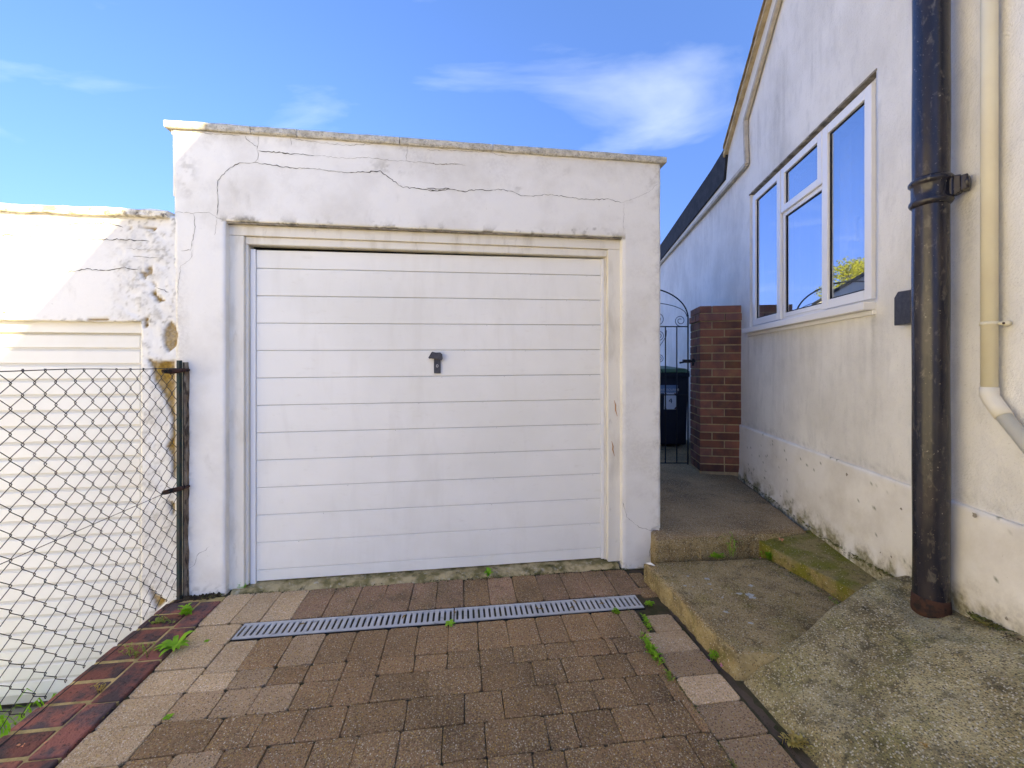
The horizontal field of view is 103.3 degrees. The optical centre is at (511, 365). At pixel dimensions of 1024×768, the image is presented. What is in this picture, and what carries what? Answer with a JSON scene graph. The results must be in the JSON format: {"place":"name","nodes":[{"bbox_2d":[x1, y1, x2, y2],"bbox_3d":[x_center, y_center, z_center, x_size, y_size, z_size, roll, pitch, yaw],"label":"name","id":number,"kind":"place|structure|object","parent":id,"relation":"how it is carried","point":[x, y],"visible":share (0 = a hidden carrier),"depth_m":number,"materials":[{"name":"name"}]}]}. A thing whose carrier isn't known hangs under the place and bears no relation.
{"place":"outdoors","nodes":[
{"label":"outdoors","id":0,"kind":"place"},
{"bbox_2d":[0,706,41,733],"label":"drive","id":1,"kind":"structure","parent":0,"point":[17,711],"depth_m":2.20,"materials":[{"name":"concrete"}]},
{"bbox_2d":[1,701,46,708],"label":"ground","id":2,"kind":"structure","parent":0,"point":[7,706],"depth_m":2.30,"materials":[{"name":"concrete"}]},
{"bbox_2d":[0,203,178,704],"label":"garage","id":3,"kind":"structure","parent":2,"relation":"on","point":[87,287],"depth_m":2.23,"materials":[{"name":"white paint"}]},
{"bbox_2d":[0,332,141,704],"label":"garage door","id":4,"kind":"structure","parent":3,"relation":"in","point":[18,351],"depth_m":2.24,"materials":[{"name":"grey metal"}]},
{"bbox_2d":[0,597,224,767],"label":"brick kerb","id":5,"kind":"structure","parent":2,"relation":"on","point":[67,720],"depth_m":1.58,"materials":[{"name":"red brick"}]},
{"bbox_2d":[0,360,189,745],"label":"chain link fence","id":6,"kind":"object","parent":5,"relation":"on","point":[178,370],"visible":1,"depth_m":1.84,"materials":[{"name":"black metal"}]},
{"bbox_2d":[90,682,105,693],"bbox_3d":[-1.624,1.271,1.601,0.050,0.039,0.039,0,0,0],"label":"weed","id":7,"kind":"object","parent":5,"relation":"on","point":[101,686],"visible":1,"depth_m":1.60,"materials":[{"name":"plant"}]},
{"bbox_2d":[119,642,154,658],"bbox_3d":[-1.664,1.260,1.802,0.140,0.061,0.076,0,0,0],"label":"weed","id":8,"kind":"object","parent":5,"relation":"on","point":[132,649],"visible":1,"depth_m":1.80,"materials":[{"name":"green plant"}]},
{"bbox_2d":[149,615,175,623],"bbox_3d":[-1.739,1.273,2.023,0.124,0.036,0.051,0,0,0],"label":"weed","id":9,"kind":"object","parent":5,"relation":"on","point":[157,619],"visible":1,"depth_m":2.02,"materials":[{"name":"green plant"}]},
{"bbox_2d":[179,603,193,614],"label":"weed","id":10,"kind":"object","parent":5,"relation":"on","point":[186,609],"visible":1,"depth_m":2.10,"materials":[{"name":"green plant"}]},
{"bbox_2d":[163,120,666,595],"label":"garage","id":11,"kind":"structure","parent":2,"relation":"on","point":[403,354],"depth_m":2.48,"materials":[{"name":"paint"}]},
{"bbox_2d":[250,249,603,583],"bbox_3d":[-0.467,0.291,2.517,2.150,1.982,0.063,0,0,-7],"label":"garage door","id":12,"kind":"structure","parent":11,"relation":"in","point":[409,412],"depth_m":2.50,"materials":[{"name":"white metal"}]},
{"bbox_2d":[660,0,1023,635],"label":"house","id":13,"kind":"structure","parent":2,"relation":"on","point":[790,232],"depth_m":2.29,"materials":[{"name":"paint"}]},
{"bbox_2d":[742,68,876,335],"bbox_3d":[2.169,-0.945,2.971,0.415,1.430,1.833,0,0,9],"label":"window","id":14,"kind":"structure","parent":13,"relation":"in","point":[814,215],"depth_m":2.64,"materials":[{"name":"white plastic"}]},
{"bbox_2d":[894,290,910,325],"bbox_3d":[1.814,-0.267,1.859,0.045,0.156,0.097,0,0,9],"label":"wall box","id":15,"kind":"object","parent":13,"relation":"attached to","point":[902,308],"visible":0.73,"depth_m":1.86,"materials":[{"name":"black plastic"}]},
{"bbox_2d":[907,0,971,617],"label":"soil pipe","id":16,"kind":"object","parent":13,"relation":"attached to","point":[936,186],"visible":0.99,"depth_m":1.63,"materials":[{"name":"black paint"}]},
{"bbox_2d":[979,0,1023,453],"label":"waste pipe","id":17,"kind":"object","parent":13,"relation":"attached to","point":[997,407],"visible":1,"depth_m":1.47,"materials":[{"name":"beige plastic"}]},
{"bbox_2d":[0,688,56,737],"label":"grass","id":18,"kind":"structure","parent":0,"point":[7,723],"depth_m":2.08,"materials":[{"name":"green plant"}]},
{"bbox_2d":[0,0,762,244],"label":"sky","id":19,"kind":"structure","parent":0,"point":[88,88],"materials":[{"name":"blue"}]},
{"bbox_2d":[55,566,817,767],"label":"driveway","id":20,"kind":"structure","parent":0,"point":[420,697],"depth_m":1.60,"materials":[{"name":"brown brick"}]},
{"bbox_2d":[163,713,173,719],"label":"weed","id":21,"kind":"object","parent":20,"relation":"on","point":[167,716],"visible":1,"depth_m":1.49,"materials":[{"name":"green plant"}]},
{"bbox_2d":[153,630,193,656],"bbox_3d":[-1.548,1.269,1.848,0.144,0.041,0.144,0,0,-20],"label":"weed","id":22,"kind":"object","parent":20,"relation":"on","point":[174,644],"visible":1,"depth_m":1.85,"materials":[{"name":"green plant"}]},
{"bbox_2d":[177,592,220,600],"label":"soil crumbs","id":23,"kind":"object","parent":20,"relation":"on","point":[194,597],"visible":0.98,"depth_m":2.25,"materials":[{"name":"brown soil"}]},
{"bbox_2d":[230,558,619,594],"bbox_3d":[-0.463,1.284,2.489,2.300,0.052,0.120,0,0,-7],"label":"threshold","id":24,"kind":"object","parent":20,"relation":"on","point":[456,573],"depth_m":2.47,"materials":[{"name":"concrete"}]},
{"bbox_2d":[484,567,492,576],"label":"weed","id":25,"kind":"object","parent":24,"relation":"on","point":[488,571],"visible":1,"depth_m":2.48,"materials":[{"name":"green plant"}]},
{"bbox_2d":[230,595,645,641],"bbox_3d":[-0.315,1.325,2.097,2.055,0.071,0.130,0,0,-7],"label":"drainage channel","id":26,"kind":"object","parent":20,"relation":"in","point":[354,628],"visible":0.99,"depth_m":2.08,"materials":[{"name":"grey metal"}]},
{"bbox_2d":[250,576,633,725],"bbox_3d":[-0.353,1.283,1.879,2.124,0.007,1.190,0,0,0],"label":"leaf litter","id":27,"kind":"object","parent":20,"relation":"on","point":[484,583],"visible":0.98,"depth_m":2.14,"materials":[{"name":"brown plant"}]},
{"bbox_2d":[445,619,454,626],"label":"weed","id":28,"kind":"object","parent":20,"relation":"on","point":[450,623],"visible":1,"depth_m":2.02,"materials":[{"name":"green plant"}]},
{"bbox_2d":[57,477,1023,763],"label":"grit","id":29,"kind":"object","parent":20,"relation":"on","point":[675,617],"visible":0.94,"depth_m":2.04,"materials":[{"name":"gravel"}]},
{"bbox_2d":[102,476,1016,767],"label":"moss","id":30,"kind":"object","parent":20,"relation":"on","point":[980,620],"visible":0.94,"depth_m":1.99,"materials":[{"name":"green plant"}]},
{"bbox_2d":[611,607,619,613],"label":"weed","id":31,"kind":"object","parent":20,"relation":"on","point":[616,611],"visible":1,"depth_m":2.11,"materials":[{"name":"green plant"}]},
{"bbox_2d":[640,613,651,630],"bbox_3d":[0.672,1.276,2.022,0.051,0.028,0.132,0,0,0],"label":"weed","id":32,"kind":"object","parent":20,"relation":"on","point":[646,619],"visible":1,"depth_m":2.03,"materials":[{"name":"green plant"}]},
{"bbox_2d":[644,600,653,605],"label":"weed","id":33,"kind":"object","parent":20,"relation":"on","point":[649,602],"visible":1,"depth_m":2.18,"materials":[{"name":"green plant"}]},
{"bbox_2d":[639,632,665,664],"bbox_3d":[0.631,1.274,1.829,0.078,0.034,0.208,0,0,0],"label":"weed","id":34,"kind":"object","parent":20,"relation":"on","point":[652,648],"visible":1,"depth_m":1.82,"materials":[{"name":"green plant"}]},
{"bbox_2d":[663,669,674,680],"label":"weed","id":35,"kind":"object","parent":20,"relation":"on","point":[669,676],"visible":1,"depth_m":1.67,"materials":[{"name":"green plant"}]},
{"bbox_2d":[633,570,810,767],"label":"edge fillet","id":36,"kind":"object","parent":20,"relation":"on","point":[760,712],"visible":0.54,"depth_m":1.56,"materials":[{"name":"grey concrete"}]},
{"bbox_2d":[709,649,719,660],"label":"weed","id":37,"kind":"object","parent":36,"relation":"on","point":[713,654],"visible":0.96,"depth_m":1.77,"materials":[{"name":"green plant"}]},
{"bbox_2d":[644,558,841,680],"bbox_3d":[1.279,1.255,2.059,0.981,0.150,0.930,0,0,0],"label":"step","id":38,"kind":"object","parent":20,"relation":"on","point":[782,610],"visible":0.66,"depth_m":2.02,"materials":[{"name":"concrete"}]},
{"bbox_2d":[709,552,723,558],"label":"weed","id":39,"kind":"object","parent":38,"relation":"on","point":[714,554],"visible":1,"depth_m":2.48,"materials":[{"name":"green plant"}]},
{"bbox_2d":[683,575,755,623],"bbox_3d":[1.064,1.179,2.092,0.339,0.001,0.390,0,0,31],"label":"lichen","id":40,"kind":"object","parent":38,"relation":"on","point":[749,594],"visible":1,"depth_m":2.09},
{"bbox_2d":[719,532,741,556],"bbox_3d":[1.349,1.109,2.511,0.148,0.137,0.123,0,0,-21],"label":"grass tuft","id":41,"kind":"object","parent":38,"relation":"on","point":[729,547],"visible":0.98,"depth_m":2.51,"materials":[{"name":"green plant"}]},
{"bbox_2d":[760,551,772,559],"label":"weed","id":42,"kind":"object","parent":38,"relation":"on","point":[768,554],"visible":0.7,"depth_m":2.47,"materials":[{"name":"green plant"}]},
{"bbox_2d":[759,530,877,601],"bbox_3d":[1.785,1.167,2.181,0.478,0.206,0.966,0,0,0],"label":"side step","id":43,"kind":"object","parent":20,"relation":"on","point":[811,557],"visible":0.43,"depth_m":2.27,"materials":[{"name":"concrete"}]},
{"bbox_2d":[744,575,1023,767],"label":"cement ramp","id":44,"kind":"structure","parent":20,"relation":"on","point":[879,674],"depth_m":1.39,"materials":[{"name":"grey concrete"}]},
{"bbox_2d":[778,729,813,749],"bbox_3d":[0.968,1.274,1.374,0.084,0.034,0.088,0,0,-28],"label":"weed","id":45,"kind":"object","parent":44,"relation":"on","point":[794,740],"visible":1,"depth_m":1.38,"materials":[{"name":"plant"}]},
{"bbox_2d":[650,440,805,563],"bbox_3d":[1.685,1.170,4.949,2.139,0.301,4.926,0,0,0],"label":"landing","id":46,"kind":"object","parent":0,"point":[700,514],"visible":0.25,"depth_m":2.82,"materials":[{"name":"concrete"}]},
{"bbox_2d":[660,366,689,444],"bbox_3d":[1.888,0.395,5.418,0.685,1.231,0.724,0,0,0],"label":"wheelie bin","id":47,"kind":"object","parent":46,"relation":"on","point":[671,406],"visible":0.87,"depth_m":5.10,"materials":[{"name":"plastic"}]},
{"bbox_2d":[689,305,741,477],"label":"brick pier","id":48,"kind":"structure","parent":46,"relation":"on","point":[715,381],"depth_m":3.85,"materials":[{"name":"brown brick"}]},
{"bbox_2d":[660,289,694,464],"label":"iron gate","id":49,"kind":"structure","parent":48,"relation":"attached to","point":[687,361],"depth_m":3.98,"materials":[{"name":"black metal"}]}
]}

